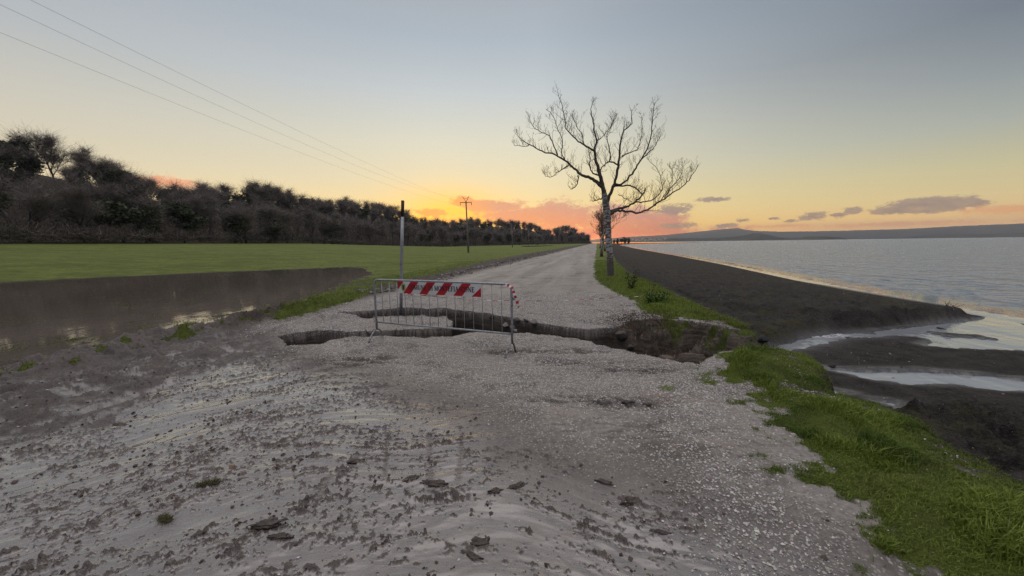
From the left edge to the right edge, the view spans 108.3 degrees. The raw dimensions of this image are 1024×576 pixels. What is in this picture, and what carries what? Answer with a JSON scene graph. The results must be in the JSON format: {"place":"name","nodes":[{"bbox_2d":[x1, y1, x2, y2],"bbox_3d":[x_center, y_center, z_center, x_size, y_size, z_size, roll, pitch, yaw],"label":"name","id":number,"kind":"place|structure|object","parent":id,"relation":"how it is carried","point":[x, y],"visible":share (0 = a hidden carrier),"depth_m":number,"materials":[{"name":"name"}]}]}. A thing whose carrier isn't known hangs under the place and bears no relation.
{"place":"outdoors","nodes":[
{"label":"outdoors","id":0,"kind":"place"},
{"bbox_2d":[0,267,367,350],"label":"drowned grass","id":1,"kind":"structure","parent":0,"point":[147,314],"depth_m":9.99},
{"bbox_2d":[0,267,371,369],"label":"flood water","id":2,"kind":"structure","parent":0,"point":[64,315],"depth_m":13.13,"materials":[{"name":"liquid"}]},
{"bbox_2d":[0,173,588,246],"bbox_3d":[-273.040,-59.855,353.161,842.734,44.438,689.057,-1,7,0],"label":"hillside","id":3,"kind":"structure","parent":0,"point":[71,241],"depth_m":97.31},
{"bbox_2d":[0,163,27,221],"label":"ivy tree","id":4,"kind":"object","parent":3,"relation":"on","point":[4,199],"visible":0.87,"depth_m":69.04,"materials":[{"name":"green plant"}]},
{"bbox_2d":[0,142,38,187],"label":"ivy tree","id":5,"kind":"object","parent":3,"relation":"on","point":[9,156],"visible":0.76,"depth_m":85.33,"materials":[{"name":"green plant"}]},
{"bbox_2d":[0,124,50,180],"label":"ivy tree","id":6,"kind":"object","parent":3,"relation":"on","point":[28,163],"visible":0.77,"depth_m":94.32,"materials":[{"name":"green plant"}]},
{"bbox_2d":[8,122,75,180],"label":"bare tree","id":7,"kind":"object","parent":3,"relation":"on","point":[53,157],"visible":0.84,"depth_m":99.38,"materials":[{"name":"grey plant"}]},
{"bbox_2d":[0,171,84,242],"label":"bare tree","id":8,"kind":"object","parent":3,"relation":"on","point":[35,199],"visible":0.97,"depth_m":63.26,"materials":[{"name":"brown plant"}]},
{"bbox_2d":[15,164,109,227],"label":"ivy tree","id":9,"kind":"object","parent":3,"relation":"on","point":[65,213],"visible":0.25,"depth_m":79.79,"materials":[{"name":"green plant"}]},
{"bbox_2d":[35,174,112,242],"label":"bare tree","id":10,"kind":"object","parent":3,"relation":"on","point":[84,210],"visible":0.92,"depth_m":69.44,"materials":[{"name":"brown plant"}]},
{"bbox_2d":[43,159,112,185],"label":"ivy tree","id":11,"kind":"object","parent":3,"relation":"on","point":[83,172],"visible":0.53,"depth_m":96.00,"materials":[{"name":"green plant"}]},
{"bbox_2d":[54,141,102,181],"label":"bare tree","id":12,"kind":"object","parent":3,"relation":"on","point":[82,153],"visible":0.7,"depth_m":104.47,"materials":[{"name":"grey plant"}]},
{"bbox_2d":[70,175,123,227],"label":"ivy tree","id":13,"kind":"object","parent":3,"relation":"on","point":[108,191],"visible":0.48,"depth_m":85.30,"materials":[{"name":"green plant"}]},
{"bbox_2d":[74,154,125,181],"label":"ivy tree","id":14,"kind":"object","parent":3,"relation":"on","point":[102,165],"visible":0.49,"depth_m":106.97,"materials":[{"name":"green plant"}]},
{"bbox_2d":[91,169,131,190],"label":"evergreen tree","id":15,"kind":"object","parent":3,"relation":"on","point":[108,175],"visible":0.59,"depth_m":103.00,"materials":[{"name":"green plant"}]},
{"bbox_2d":[93,154,138,182],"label":"bare tree","id":16,"kind":"object","parent":3,"relation":"on","point":[123,166],"visible":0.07,"depth_m":113.12,"materials":[{"name":"grey plant"}]},
{"bbox_2d":[91,198,145,242],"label":"evergreen tree","id":17,"kind":"object","parent":3,"relation":"on","point":[117,214],"visible":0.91,"depth_m":74.98,"materials":[{"name":"green plant"}]},
{"bbox_2d":[93,159,158,198],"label":"tree","id":18,"kind":"object","parent":3,"relation":"on","point":[126,179],"visible":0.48,"depth_m":104.48,"materials":[{"name":"green plant"}]},
{"bbox_2d":[100,176,165,229],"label":"ivy tree","id":19,"kind":"object","parent":3,"relation":"on","point":[127,194],"visible":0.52,"depth_m":93.24,"materials":[{"name":"green plant"}]},
{"bbox_2d":[121,193,172,243],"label":"ivy tree","id":20,"kind":"object","parent":3,"relation":"on","point":[153,216],"visible":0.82,"depth_m":80.07,"materials":[{"name":"green plant"}]},
{"bbox_2d":[143,173,166,199],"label":"bare tree","id":21,"kind":"object","parent":3,"relation":"on","point":[154,186],"visible":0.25,"depth_m":113.54,"materials":[{"name":"grey plant"}]},
{"bbox_2d":[155,185,187,222],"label":"ivy tree","id":22,"kind":"object","parent":3,"relation":"on","point":[176,194],"visible":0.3,"depth_m":118.42,"materials":[{"name":"green plant"}]},
{"bbox_2d":[153,178,192,202],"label":"ivy tree","id":23,"kind":"object","parent":3,"relation":"on","point":[164,191],"visible":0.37,"depth_m":126.64,"materials":[{"name":"green plant"}]},
{"bbox_2d":[159,180,197,200],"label":"ivy tree","id":24,"kind":"object","parent":3,"relation":"on","point":[186,192],"visible":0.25,"depth_m":128.14,"materials":[{"name":"green plant"}]},
{"bbox_2d":[160,201,207,242],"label":"evergreen tree","id":25,"kind":"object","parent":3,"relation":"on","point":[184,215],"visible":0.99,"depth_m":88.71,"materials":[{"name":"green plant"}]},
{"bbox_2d":[162,187,217,221],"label":"bare tree","id":26,"kind":"object","parent":3,"relation":"on","point":[193,201],"visible":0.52,"depth_m":105.33,"materials":[{"name":"grey plant"}]},
{"bbox_2d":[181,185,220,209],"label":"bare tree","id":27,"kind":"object","parent":3,"relation":"on","point":[196,191],"visible":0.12,"depth_m":124.09,"materials":[{"name":"grey plant"}]},
{"bbox_2d":[191,180,219,219],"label":"bare tree","id":28,"kind":"object","parent":3,"relation":"on","point":[204,188],"visible":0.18,"depth_m":127.26,"materials":[{"name":"grey plant"}]},
{"bbox_2d":[181,190,232,231],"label":"bare tree","id":29,"kind":"object","parent":3,"relation":"on","point":[210,203],"visible":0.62,"depth_m":111.41,"materials":[{"name":"grey plant"}]},
{"bbox_2d":[206,183,231,217],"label":"ivy tree","id":30,"kind":"object","parent":3,"relation":"on","point":[223,196],"visible":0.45,"depth_m":134.15,"materials":[{"name":"green plant"}]},
{"bbox_2d":[214,180,237,199],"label":"bare tree","id":31,"kind":"object","parent":3,"relation":"on","point":[226,189],"visible":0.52,"depth_m":146.49,"materials":[{"name":"grey plant"}]},
{"bbox_2d":[197,200,255,242],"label":"ivy tree","id":32,"kind":"object","parent":3,"relation":"on","point":[231,219],"visible":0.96,"depth_m":99.62,"materials":[{"name":"green plant"}]},
{"bbox_2d":[222,198,253,233],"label":"bare tree","id":33,"kind":"object","parent":3,"relation":"on","point":[237,204],"visible":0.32,"depth_m":121.72,"materials":[{"name":"grey plant"}]},
{"bbox_2d":[228,193,247,205],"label":"evergreen tree","id":34,"kind":"object","parent":3,"relation":"on","point":[235,196],"visible":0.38,"depth_m":136.96,"materials":[{"name":"green plant"}]},
{"bbox_2d":[215,204,270,242],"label":"bare tree","id":35,"kind":"object","parent":3,"relation":"on","point":[250,220],"visible":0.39,"depth_m":103.72,"materials":[{"name":"grey plant"}]},
{"bbox_2d":[227,185,261,208],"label":"ivy tree","id":36,"kind":"object","parent":3,"relation":"on","point":[249,198],"visible":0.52,"depth_m":143.04,"materials":[{"name":"green plant"}]},
{"bbox_2d":[239,173,260,194],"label":"ivy tree","id":37,"kind":"object","parent":3,"relation":"on","point":[249,185],"visible":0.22,"depth_m":155.60,"materials":[{"name":"green plant"}]},
{"bbox_2d":[242,183,277,210],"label":"ivy tree","id":38,"kind":"object","parent":3,"relation":"on","point":[265,195],"visible":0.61,"depth_m":147.95,"materials":[{"name":"green plant"}]},
{"bbox_2d":[259,181,279,205],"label":"bare tree","id":39,"kind":"object","parent":3,"relation":"on","point":[272,191],"visible":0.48,"depth_m":153.59,"materials":[{"name":"grey plant"}]},
{"bbox_2d":[250,200,293,242],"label":"ivy tree","id":40,"kind":"object","parent":3,"relation":"on","point":[266,219],"visible":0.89,"depth_m":111.62,"materials":[{"name":"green plant"}]},
{"bbox_2d":[253,181,290,207],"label":"bare tree","id":41,"kind":"object","parent":3,"relation":"on","point":[279,192],"visible":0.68,"depth_m":158.28,"materials":[{"name":"grey plant"}]},
{"bbox_2d":[267,201,298,242],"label":"bare tree","id":42,"kind":"object","parent":3,"relation":"on","point":[288,217],"visible":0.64,"depth_m":117.72,"materials":[{"name":"grey plant"}]},
{"bbox_2d":[274,188,299,211],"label":"ivy tree","id":43,"kind":"object","parent":3,"relation":"on","point":[289,204],"visible":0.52,"depth_m":162.82,"materials":[{"name":"green plant"}]},
{"bbox_2d":[0,167,590,246],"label":"undergrowth","id":44,"kind":"object","parent":3,"relation":"on","point":[86,234],"visible":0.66,"depth_m":87.79,"materials":[{"name":"brown plant"}]},
{"bbox_2d":[293,191,309,212],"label":"bare tree","id":45,"kind":"object","parent":3,"relation":"on","point":[300,199],"visible":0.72,"depth_m":170.72,"materials":[{"name":"grey plant"}]},
{"bbox_2d":[296,204,326,243],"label":"bare tree","id":46,"kind":"object","parent":3,"relation":"on","point":[311,221],"visible":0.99,"depth_m":127.39,"materials":[{"name":"grey plant"}]},
{"bbox_2d":[301,197,324,216],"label":"bare tree","id":47,"kind":"object","parent":3,"relation":"on","point":[311,205],"visible":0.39,"depth_m":175.41,"materials":[{"name":"grey plant"}]},
{"bbox_2d":[310,194,325,215],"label":"ivy tree","id":48,"kind":"object","parent":3,"relation":"on","point":[321,209],"visible":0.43,"depth_m":181.44,"materials":[{"name":"green plant"}]},
{"bbox_2d":[315,211,331,242],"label":"bare tree","id":49,"kind":"object","parent":3,"relation":"on","point":[323,227],"visible":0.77,"depth_m":136.64,"materials":[{"name":"grey plant"}]},
{"bbox_2d":[321,196,341,217],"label":"bare tree","id":50,"kind":"object","parent":3,"relation":"on","point":[330,208],"visible":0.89,"depth_m":187.72,"materials":[{"name":"grey plant"}]},
{"bbox_2d":[318,216,345,243],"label":"ivy tree","id":51,"kind":"object","parent":3,"relation":"on","point":[331,227],"visible":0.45,"depth_m":140.29,"materials":[{"name":"green plant"}]},
{"bbox_2d":[327,211,349,238],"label":"ivy tree","id":52,"kind":"object","parent":3,"relation":"on","point":[336,214],"visible":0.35,"depth_m":160.73,"materials":[{"name":"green plant"}]},
{"bbox_2d":[330,198,353,217],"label":"bare tree","id":53,"kind":"object","parent":3,"relation":"on","point":[342,206],"visible":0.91,"depth_m":195.23,"materials":[{"name":"grey plant"}]},
{"bbox_2d":[333,215,354,237],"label":"bare tree","id":54,"kind":"object","parent":3,"relation":"on","point":[343,227],"visible":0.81,"depth_m":148.33,"materials":[{"name":"grey plant"}]},
{"bbox_2d":[345,203,361,218],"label":"bare tree","id":55,"kind":"object","parent":3,"relation":"on","point":[352,209],"visible":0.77,"depth_m":202.66,"materials":[{"name":"brown plant"}]},
{"bbox_2d":[351,222,368,240],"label":"bare tree","id":56,"kind":"object","parent":3,"relation":"on","point":[360,230],"visible":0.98,"depth_m":156.03,"materials":[{"name":"brown plant"}]},
{"bbox_2d":[358,208,371,219],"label":"evergreen tree","id":57,"kind":"object","parent":3,"relation":"on","point":[365,212],"visible":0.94,"depth_m":213.74,"materials":[{"name":"green plant"}]},
{"bbox_2d":[356,218,381,243],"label":"bare tree","id":58,"kind":"object","parent":3,"relation":"on","point":[369,230],"visible":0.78,"depth_m":160.41,"materials":[{"name":"brown plant"}]},
{"bbox_2d":[368,208,382,221],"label":"bare tree","id":59,"kind":"object","parent":3,"relation":"on","point":[373,212],"visible":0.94,"depth_m":222.60,"materials":[{"name":"brown plant"}]},
{"bbox_2d":[372,222,387,243],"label":"bare tree","id":60,"kind":"object","parent":3,"relation":"on","point":[380,231],"visible":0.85,"depth_m":170.86,"materials":[{"name":"brown plant"}]},
{"bbox_2d":[382,206,393,224],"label":"bare tree","id":61,"kind":"object","parent":3,"relation":"on","point":[386,213],"visible":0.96,"depth_m":235.75,"materials":[{"name":"brown plant"}]},
{"bbox_2d":[385,220,400,238],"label":"bare tree","id":62,"kind":"object","parent":3,"relation":"on","point":[391,225],"visible":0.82,"depth_m":202.74,"materials":[{"name":"brown plant"}]},
{"bbox_2d":[389,223,409,241],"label":"bare tree","id":63,"kind":"object","parent":3,"relation":"on","point":[397,232],"visible":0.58,"depth_m":183.02,"materials":[{"name":"brown plant"}]},
{"bbox_2d":[400,217,415,241],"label":"bare tree","id":64,"kind":"object","parent":3,"relation":"on","point":[408,231],"visible":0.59,"depth_m":188.25,"materials":[{"name":"brown plant"}]},
{"bbox_2d":[412,227,427,242],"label":"bare tree","id":65,"kind":"object","parent":3,"relation":"on","point":[421,235],"visible":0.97,"depth_m":202.25,"materials":[{"name":"brown plant"}]},
{"bbox_2d":[435,223,448,245],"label":"bare tree","id":66,"kind":"object","parent":3,"relation":"on","point":[444,231],"visible":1,"depth_m":218.35,"materials":[{"name":"brown plant"}]},
{"bbox_2d":[444,222,461,239],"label":"bare tree","id":67,"kind":"object","parent":3,"relation":"on","point":[452,228],"visible":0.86,"depth_m":271.73,"materials":[{"name":"brown plant"}]},
{"bbox_2d":[457,223,468,241],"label":"ivy tree","id":68,"kind":"object","parent":3,"relation":"on","point":[460,228],"visible":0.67,"depth_m":286.08,"materials":[{"name":"green plant"}]},
{"bbox_2d":[463,226,479,245],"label":"bare tree","id":69,"kind":"object","parent":3,"relation":"on","point":[472,231],"visible":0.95,"depth_m":252.64,"materials":[{"name":"brown plant"}]},
{"bbox_2d":[479,229,493,245],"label":"ivy tree","id":70,"kind":"object","parent":3,"relation":"on","point":[486,237],"visible":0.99,"depth_m":274.31,"materials":[{"name":"green plant"}]},
{"bbox_2d":[502,230,515,244],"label":"ivy tree","id":71,"kind":"object","parent":3,"relation":"on","point":[508,235],"visible":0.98,"depth_m":309.34,"materials":[{"name":"green plant"}]},
{"bbox_2d":[0,243,589,365],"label":"meadow","id":72,"kind":"structure","parent":0,"point":[25,262],"depth_m":37.98,"materials":[{"name":"plant"}]},
{"bbox_2d":[0,260,487,374],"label":"grass","id":73,"kind":"structure","parent":72,"relation":"on","point":[333,299],"depth_m":10.59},
{"bbox_2d":[460,196,471,252],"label":"power pole","id":74,"kind":"object","parent":72,"relation":"on","point":[465,202],"visible":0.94,"depth_m":65.01,"materials":[{"name":"wood"}]},
{"bbox_2d":[4,6,392,179],"bbox_3d":[-12.100,-10.479,27.938,0.008,2.202,74.480,0,7,6],"label":"power wire","id":75,"kind":"object","parent":74,"relation":"attached to","point":[156,77],"visible":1,"depth_m":13.72,"materials":[{"name":"black metal"}]},
{"bbox_2d":[31,0,442,195],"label":"power wire","id":76,"kind":"object","parent":74,"relation":"attached to","point":[192,79],"visible":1,"depth_m":13.97,"materials":[{"name":"black metal"}]},
{"bbox_2d":[590,202,617,256],"bbox_3d":[10.622,-6.815,42.434,2.909,6.494,4.033,-1,7,0],"label":"bare roadside tree","id":77,"kind":"object","parent":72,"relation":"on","point":[602,226],"visible":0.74,"depth_m":42.29,"materials":[{"name":"brown plant"}]},
{"bbox_2d":[0,243,1023,575],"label":"road","id":78,"kind":"structure","parent":0,"point":[552,525],"depth_m":3.01,"materials":[{"name":"gravel"}]},
{"bbox_2d":[151,509,177,524],"bbox_3d":[-2.163,1.442,2.317,0.204,0.048,0.154,3,8,27],"label":"grass tuft","id":79,"kind":"object","parent":78,"relation":"on","point":[165,518],"visible":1,"depth_m":2.31,"materials":[{"name":"plant"}]},
{"bbox_2d":[192,476,222,487],"bbox_3d":[-2.172,1.396,2.660,0.233,0.058,0.154,-2,7,-13],"label":"grass tuft","id":80,"kind":"object","parent":78,"relation":"on","point":[209,482],"visible":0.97,"depth_m":2.64,"materials":[{"name":"plant"}]},
{"bbox_2d":[248,517,288,530],"bbox_3d":[-1.485,1.435,2.254,0.230,0.042,0.082,-2,7,-12],"label":"mud clod","id":81,"kind":"object","parent":78,"relation":"on","point":[265,524],"visible":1,"depth_m":2.24,"materials":[{"name":"soil"}]},
{"bbox_2d":[267,532,293,539],"bbox_3d":[-1.351,1.446,2.158,0.162,0.024,0.050,-1,7,-3],"label":"mud clod","id":82,"kind":"object","parent":78,"relation":"on","point":[280,535],"visible":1,"depth_m":2.15,"materials":[{"name":"soil"}]},
{"bbox_2d":[400,200,403,315],"bbox_3d":[-2.694,-0.598,9.054,0.261,3.025,0.077,-1,7,0],"label":"metal post","id":83,"kind":"object","parent":78,"relation":"on","point":[401,252],"visible":0.86,"depth_m":8.99,"materials":[{"name":"metal"}]},
{"bbox_2d":[0,352,853,575],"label":"mud crumbs","id":84,"kind":"object","parent":78,"relation":"on","point":[823,557],"visible":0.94,"depth_m":2.71,"materials":[{"name":"soil"}]},
{"bbox_2d":[420,479,445,486],"bbox_3d":[-0.566,1.390,2.640,0.244,0.044,0.083,0,7,10],"label":"mud clod","id":85,"kind":"object","parent":78,"relation":"on","point":[436,483],"visible":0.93,"depth_m":2.62,"materials":[{"name":"soil"}]},
{"bbox_2d":[368,279,516,357],"bbox_3d":[-1.250,0.613,6.213,2.875,1.489,0.610,2,7,23],"label":"barrier","id":86,"kind":"object","parent":78,"relation":"on","point":[451,288],"visible":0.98,"depth_m":6.08,"materials":[{"name":"metal"}]},
{"bbox_2d":[505,284,518,307],"bbox_3d":[0.007,0.117,5.570,0.256,0.356,0.038,3,8,31],"label":"warning tape","id":87,"kind":"object","parent":86,"relation":"hanging from","point":[513,292],"visible":1,"depth_m":5.55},
{"bbox_2d":[357,251,558,293],"bbox_3d":[1.474,-3.436,41.587,3.022,0.481,60.042,1,7,13],"label":"verge rubble","id":88,"kind":"object","parent":78,"relation":"on","point":[391,287],"visible":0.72,"depth_m":21.27,"materials":[{"name":"stone"}]},
{"bbox_2d":[460,549,483,562],"bbox_3d":[-0.217,1.478,2.035,0.171,0.027,0.056,3,8,27],"label":"mud clod","id":89,"kind":"object","parent":78,"relation":"on","point":[471,555],"visible":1,"depth_m":2.03,"materials":[{"name":"soil"}]},
{"bbox_2d":[470,536,489,545],"bbox_3d":[-0.185,1.474,2.141,0.118,0.046,0.080,-1,7,0],"label":"mud clod","id":90,"kind":"object","parent":78,"relation":"on","point":[477,541],"visible":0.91,"depth_m":2.13,"materials":[{"name":"soil"}]},
{"bbox_2d":[507,481,526,488],"bbox_3d":[0.028,1.395,2.605,0.194,0.030,0.060,-4,8,-27],"label":"mud clod","id":91,"kind":"object","parent":78,"relation":"on","point":[519,484],"visible":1,"depth_m":2.60,"materials":[{"name":"soil"}]},
{"bbox_2d":[404,293,638,300],"bbox_3d":[0.558,0.185,10.056,6.847,0.408,0.016,-2,7,-13],"label":"warning tape","id":92,"kind":"object","parent":78,"relation":"on","point":[507,300],"visible":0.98,"depth_m":9.87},
{"bbox_2d":[615,330,626,340],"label":"broken stone","id":93,"kind":"object","parent":78,"relation":"on","point":[621,335],"visible":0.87,"depth_m":7.14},
{"bbox_2d":[619,495,641,505],"bbox_3d":[0.780,1.403,2.441,0.171,0.044,0.090,-2,7,-14],"label":"mud clod","id":94,"kind":"object","parent":78,"relation":"on","point":[629,500],"visible":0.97,"depth_m":2.43,"materials":[{"name":"soil"}]},
{"bbox_2d":[624,266,639,288],"bbox_3d":[4.189,-0.347,12.885,0.522,0.868,0.419,2,8,24],"label":"young shrub","id":95,"kind":"object","parent":78,"relation":"on","point":[630,286],"visible":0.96,"depth_m":12.84,"materials":[{"name":"green plant"}]},
{"bbox_2d":[594,294,686,353],"bbox_3d":[2.882,1.061,8.331,2.141,1.398,4.380,1,7,16],"label":"root tangle","id":96,"kind":"object","parent":78,"relation":"on","point":[635,325],"visible":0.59,"depth_m":7.91,"materials":[{"name":"brown plant"}]},
{"bbox_2d":[591,260,749,347],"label":"grass","id":97,"kind":"structure","parent":78,"relation":"on","point":[659,305],"depth_m":10.21,"materials":[{"name":"plant"}]},
{"bbox_2d":[512,81,698,275],"bbox_3d":[4.337,-4.783,17.782,8.828,9.108,3.011,0,7,7],"label":"bare lakeside tree","id":98,"kind":"object","parent":97,"relation":"on","point":[607,211],"visible":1,"depth_m":17.55,"materials":[{"name":"brown plant"}]},
{"bbox_2d":[642,289,669,302],"bbox_3d":[4.002,0.265,10.212,0.913,0.485,0.692,-5,8,-34],"label":"leafy weed","id":99,"kind":"object","parent":97,"relation":"on","point":[662,298],"visible":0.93,"depth_m":10.13,"materials":[{"name":"green plant"}]},
{"bbox_2d":[639,318,713,357],"bbox_3d":[2.934,1.376,6.728,2.360,1.570,1.463,-6,9,-40],"label":"root tangle","id":100,"kind":"object","parent":78,"relation":"on","point":[670,342],"visible":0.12,"depth_m":6.94,"materials":[{"name":"brown plant"}]},
{"bbox_2d":[682,304,737,353],"bbox_3d":[3.962,1.236,7.527,1.347,1.490,3.600,5,9,38],"label":"root tangle","id":101,"kind":"object","parent":78,"relation":"on","point":[708,331],"visible":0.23,"depth_m":7.62,"materials":[{"name":"brown plant"}]},
{"bbox_2d":[0,0,1023,242],"label":"sky","id":102,"kind":"structure","parent":0,"point":[794,115],"materials":[{"name":"blue"}]},
{"bbox_2d":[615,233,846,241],"bbox_3d":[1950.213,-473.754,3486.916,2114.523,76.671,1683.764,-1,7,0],"label":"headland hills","id":103,"kind":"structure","parent":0,"point":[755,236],"depth_m":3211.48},
{"bbox_2d":[590,223,1023,241],"bbox_3d":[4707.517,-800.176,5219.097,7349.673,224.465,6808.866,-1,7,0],"label":"hills","id":104,"kind":"structure","parent":0,"point":[987,229],"depth_m":4977.74,"materials":[{"name":"grey stone"}]},
{"bbox_2d":[599,242,1023,482],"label":"beach","id":105,"kind":"structure","parent":0,"point":[782,311],"depth_m":9.81,"materials":[{"name":"sand"}]},
{"bbox_2d":[621,237,1023,405],"bbox_3d":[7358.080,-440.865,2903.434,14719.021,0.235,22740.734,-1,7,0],"label":"lake","id":106,"kind":"structure","parent":0,"point":[984,277],"depth_m":30.04,"materials":[{"name":"liquid"}]},
{"bbox_2d":[655,322,1023,575],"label":"grass","id":107,"kind":"structure","parent":0,"point":[985,503],"depth_m":2.72,"materials":[{"name":"plant"}]},
{"bbox_2d":[847,233,1023,238],"bbox_3d":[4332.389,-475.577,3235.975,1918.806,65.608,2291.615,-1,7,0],"label":"shore hills","id":108,"kind":"structure","parent":0,"point":[970,235],"depth_m":3409.52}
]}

